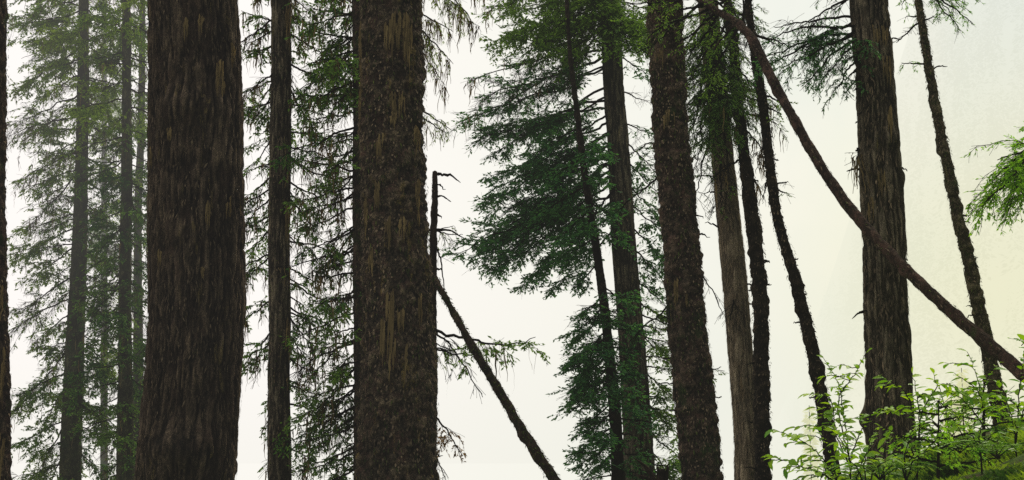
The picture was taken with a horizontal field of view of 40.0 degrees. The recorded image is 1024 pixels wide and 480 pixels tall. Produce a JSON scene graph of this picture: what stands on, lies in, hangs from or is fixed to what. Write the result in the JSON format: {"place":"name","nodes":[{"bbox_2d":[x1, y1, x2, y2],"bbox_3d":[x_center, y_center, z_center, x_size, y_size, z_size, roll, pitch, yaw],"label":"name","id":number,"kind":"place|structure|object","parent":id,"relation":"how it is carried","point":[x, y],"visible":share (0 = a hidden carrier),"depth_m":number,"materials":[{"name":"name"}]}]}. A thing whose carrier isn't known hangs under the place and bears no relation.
{"place":"outdoors","nodes":[
{"label":"outdoors","id":0,"kind":"place"},
{"bbox_2d":[5,0,915,463],"label":"sky","id":1,"kind":"structure","parent":0,"point":[815,222],"materials":[{"name":"white"}]},
{"bbox_2d":[11,428,1023,479],"bbox_3d":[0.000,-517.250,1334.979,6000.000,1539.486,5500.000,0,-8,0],"label":"ground","id":2,"kind":"structure","parent":0,"point":[478,471],"depth_m":2924.83,"materials":[{"name":"white"}]},
{"bbox_2d":[0,0,12,479],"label":"conifer tree","id":3,"kind":"object","parent":2,"relation":"on","point":[5,427],"visible":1,"depth_m":13.05,"materials":[{"name":"brown plant"}]},
{"bbox_2d":[6,0,148,479],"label":"conifer tree","id":4,"kind":"object","parent":2,"relation":"on","point":[71,462],"visible":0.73,"depth_m":30.09,"materials":[{"name":"green plant"}]},
{"bbox_2d":[52,0,148,479],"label":"conifer tree","id":5,"kind":"object","parent":2,"relation":"on","point":[124,443],"visible":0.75,"depth_m":28.99,"materials":[{"name":"green plant"}]},
{"bbox_2d":[57,0,147,478],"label":"conifer tree","id":6,"kind":"object","parent":2,"relation":"on","point":[102,460],"visible":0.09,"depth_m":46.67,"materials":[{"name":"green plant"}]},
{"bbox_2d":[87,0,147,479],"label":"conifer tree","id":7,"kind":"object","parent":2,"relation":"on","point":[137,281],"visible":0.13,"depth_m":33.20,"materials":[{"name":"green plant"}]},
{"bbox_2d":[134,0,246,479],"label":"conifer tree","id":8,"kind":"object","parent":2,"relation":"on","point":[190,408],"visible":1,"depth_m":13.77,"materials":[{"name":"brown plant"}]},
{"bbox_2d":[239,0,353,479],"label":"conifer tree","id":9,"kind":"object","parent":2,"relation":"on","point":[284,19],"visible":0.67,"depth_m":19.26,"materials":[{"name":"green plant"}]},
{"bbox_2d":[266,0,365,479],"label":"conifer tree","id":10,"kind":"object","parent":2,"relation":"on","point":[336,64],"visible":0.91,"depth_m":18.07,"materials":[{"name":"green plant"}]},
{"bbox_2d":[352,0,442,479],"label":"conifer tree","id":11,"kind":"object","parent":2,"relation":"on","point":[397,434],"visible":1,"depth_m":13.47,"materials":[{"name":"brown plant"}]},
{"bbox_2d":[422,0,492,387],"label":"conifer tree","id":12,"kind":"object","parent":2,"relation":"on","point":[460,10],"visible":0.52,"depth_m":20.68,"materials":[{"name":"green plant"}]},
{"bbox_2d":[429,171,549,479],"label":"dead snag","id":13,"kind":"object","parent":2,"relation":"on","point":[433,238],"visible":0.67,"depth_m":15.02,"materials":[{"name":"brown wood"}]},
{"bbox_2d":[432,275,560,479],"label":"leaning dead trunk","id":14,"kind":"object","parent":2,"relation":"on","point":[527,439],"visible":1,"depth_m":14.20,"materials":[{"name":"brown wood"}]},
{"bbox_2d":[441,0,681,479],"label":"conifer tree","id":15,"kind":"object","parent":2,"relation":"on","point":[614,27],"visible":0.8,"depth_m":23.12,"materials":[{"name":"green plant"}]},
{"bbox_2d":[528,0,666,479],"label":"conifer tree","id":16,"kind":"object","parent":2,"relation":"on","point":[602,347],"visible":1,"depth_m":21.34,"materials":[{"name":"green plant"}]},
{"bbox_2d":[633,457,668,479],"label":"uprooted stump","id":17,"kind":"object","parent":2,"relation":"on","point":[662,473],"visible":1,"depth_m":11.81,"materials":[{"name":"brown wood"}]},
{"bbox_2d":[611,0,728,479],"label":"conifer tree","id":18,"kind":"object","parent":2,"relation":"on","point":[695,411],"visible":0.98,"depth_m":14.47,"materials":[{"name":"brown plant"}]},
{"bbox_2d":[683,0,778,479],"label":"cedar tree","id":19,"kind":"object","parent":2,"relation":"on","point":[736,300],"visible":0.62,"depth_m":16.84,"materials":[{"name":"brown plant"}]},
{"bbox_2d":[687,0,788,479],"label":"conifer tree","id":20,"kind":"object","parent":2,"relation":"on","point":[761,422],"visible":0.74,"depth_m":16.47,"materials":[{"name":"brown plant"}]},
{"bbox_2d":[738,0,841,479],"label":"conifer tree","id":21,"kind":"object","parent":2,"relation":"on","point":[816,366],"visible":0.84,"depth_m":16.09,"materials":[{"name":"brown plant"}]},
{"bbox_2d":[801,406,821,479],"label":"young spruce","id":22,"kind":"object","parent":2,"relation":"on","point":[806,420],"visible":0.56,"depth_m":41.51,"materials":[{"name":"green plant"}]},
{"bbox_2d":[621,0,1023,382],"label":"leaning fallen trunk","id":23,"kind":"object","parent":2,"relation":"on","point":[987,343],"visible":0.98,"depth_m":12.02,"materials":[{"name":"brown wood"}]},
{"bbox_2d":[793,460,851,479],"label":"seedling","id":24,"kind":"object","parent":2,"relation":"on","point":[820,474],"visible":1,"depth_m":6.72,"materials":[{"name":"green plant"}]},
{"bbox_2d":[763,422,885,479],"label":"leafy sapling","id":25,"kind":"object","parent":2,"relation":"on","point":[795,438],"visible":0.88,"depth_m":7.04,"materials":[{"name":"green plant"}]},
{"bbox_2d":[747,0,916,468],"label":"conifer tree","id":26,"kind":"object","parent":2,"relation":"on","point":[887,336],"visible":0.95,"depth_m":14.25,"materials":[{"name":"brown plant"}]},
{"bbox_2d":[798,348,894,479],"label":"leafy sapling","id":27,"kind":"object","parent":2,"relation":"on","point":[829,415],"visible":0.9,"depth_m":7.85,"materials":[{"name":"green plant"}]},
{"bbox_2d":[834,434,904,479],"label":"seedling","id":28,"kind":"object","parent":2,"relation":"on","point":[866,450],"visible":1,"depth_m":6.52,"materials":[{"name":"green plant"}]},
{"bbox_2d":[850,426,914,479],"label":"seedling","id":29,"kind":"object","parent":2,"relation":"on","point":[886,434],"visible":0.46,"depth_m":7.51,"materials":[{"name":"green plant"}]},
{"bbox_2d":[826,461,942,479],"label":"fern","id":30,"kind":"object","parent":2,"relation":"on","point":[894,463],"visible":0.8,"depth_m":6.86,"materials":[{"name":"green plant"}]},
{"bbox_2d":[880,430,946,479],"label":"seedling","id":31,"kind":"object","parent":2,"relation":"on","point":[902,473],"visible":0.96,"depth_m":6.72,"materials":[{"name":"green plant"}]},
{"bbox_2d":[872,367,973,479],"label":"leafy sapling","id":32,"kind":"object","parent":2,"relation":"on","point":[947,392],"visible":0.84,"depth_m":7.26,"materials":[{"name":"green plant"}]},
{"bbox_2d":[837,416,1023,479],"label":"moss","id":33,"kind":"object","parent":2,"relation":"on","point":[946,472],"visible":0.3,"depth_m":7.77,"materials":[{"name":"green plant"}]},
{"bbox_2d":[886,391,1001,479],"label":"hemlock seedling","id":34,"kind":"object","parent":2,"relation":"on","point":[946,438],"visible":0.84,"depth_m":7.11,"materials":[{"name":"green plant"}]},
{"bbox_2d":[914,368,978,459],"bbox_3d":[2.497,1.067,8.095,0.429,0.665,0.231,0,-8,0],"label":"leafy sapling","id":35,"kind":"object","parent":2,"relation":"on","point":[936,381],"visible":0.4,"depth_m":8.14,"materials":[{"name":"green plant"}]},
{"bbox_2d":[940,398,964,435],"bbox_3d":[10.551,8.242,33.191,1.827,9.008,1.800,0,-8,0],"label":"young spruce","id":36,"kind":"object","parent":2,"relation":"on","point":[954,406],"visible":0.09,"depth_m":33.68,"materials":[{"name":"green plant"}]},
{"bbox_2d":[895,0,1010,425],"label":"conifer tree","id":37,"kind":"object","parent":2,"relation":"on","point":[975,291],"visible":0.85,"depth_m":17.20,"materials":[{"name":"brown plant"}]},
{"bbox_2d":[902,435,1013,453],"bbox_3d":[2.500,1.137,7.826,0.608,0.102,0.527,0,-8,0],"label":"fern","id":38,"kind":"object","parent":2,"relation":"on","point":[960,451],"visible":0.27,"depth_m":7.78,"materials":[{"name":"green plant"}]},
{"bbox_2d":[954,368,973,432],"bbox_3d":[12.734,9.981,38.987,1.782,12.831,1.826,0,-8,0],"label":"young spruce","id":39,"kind":"object","parent":2,"relation":"on","point":[963,384],"visible":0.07,"depth_m":39.75,"materials":[{"name":"green plant"}]},
{"bbox_2d":[931,390,1003,456],"bbox_3d":[2.795,1.142,8.453,0.400,0.505,0.408,4,-9,-28],"label":"seedling","id":40,"kind":"object","parent":2,"relation":"on","point":[976,422],"visible":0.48,"depth_m":8.52,"materials":[{"name":"green plant"}]},
{"bbox_2d":[934,348,1023,466],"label":"leafy sapling","id":41,"kind":"object","parent":2,"relation":"on","point":[981,402],"visible":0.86,"depth_m":7.50,"materials":[{"name":"green plant"}]},
{"bbox_2d":[936,377,1023,442],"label":"hemlock seedling","id":42,"kind":"object","parent":2,"relation":"on","point":[966,416],"visible":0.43,"depth_m":8.93,"materials":[{"name":"green plant"}]},
{"bbox_2d":[936,440,1023,458],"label":"fern","id":43,"kind":"object","parent":2,"relation":"on","point":[990,447],"visible":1,"depth_m":6.31,"materials":[{"name":"green plant"}]},
{"bbox_2d":[949,414,1018,473],"bbox_3d":[2.259,0.999,6.725,0.339,0.329,0.115,0,-8,0],"label":"seedling","id":44,"kind":"object","parent":2,"relation":"on","point":[994,434],"visible":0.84,"depth_m":6.73,"materials":[{"name":"green plant"}]},
{"bbox_2d":[960,121,1023,345],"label":"conifer tree","id":45,"kind":"object","parent":2,"relation":"on","point":[1014,172],"visible":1,"depth_m":12.09,"materials":[{"name":"green plant"}]},
{"bbox_2d":[966,334,1023,456],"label":"leafy sapling","id":46,"kind":"object","parent":2,"relation":"on","point":[1018,423],"visible":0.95,"depth_m":7.10,"materials":[{"name":"green plant"}]},
{"bbox_2d":[769,0,1023,479],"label":"hills","id":47,"kind":"structure","parent":0,"point":[998,286],"depth_m":318.18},
{"bbox_2d":[770,0,1023,479],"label":"distant forest","id":48,"kind":"object","parent":47,"relation":"on","point":[967,181],"visible":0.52,"depth_m":310.43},
{"bbox_2d":[992,392,1023,421],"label":"seedling","id":49,"kind":"object","parent":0,"point":[998,398],"visible":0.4,"depth_m":7.74,"materials":[{"name":"green plant"}]}
]}

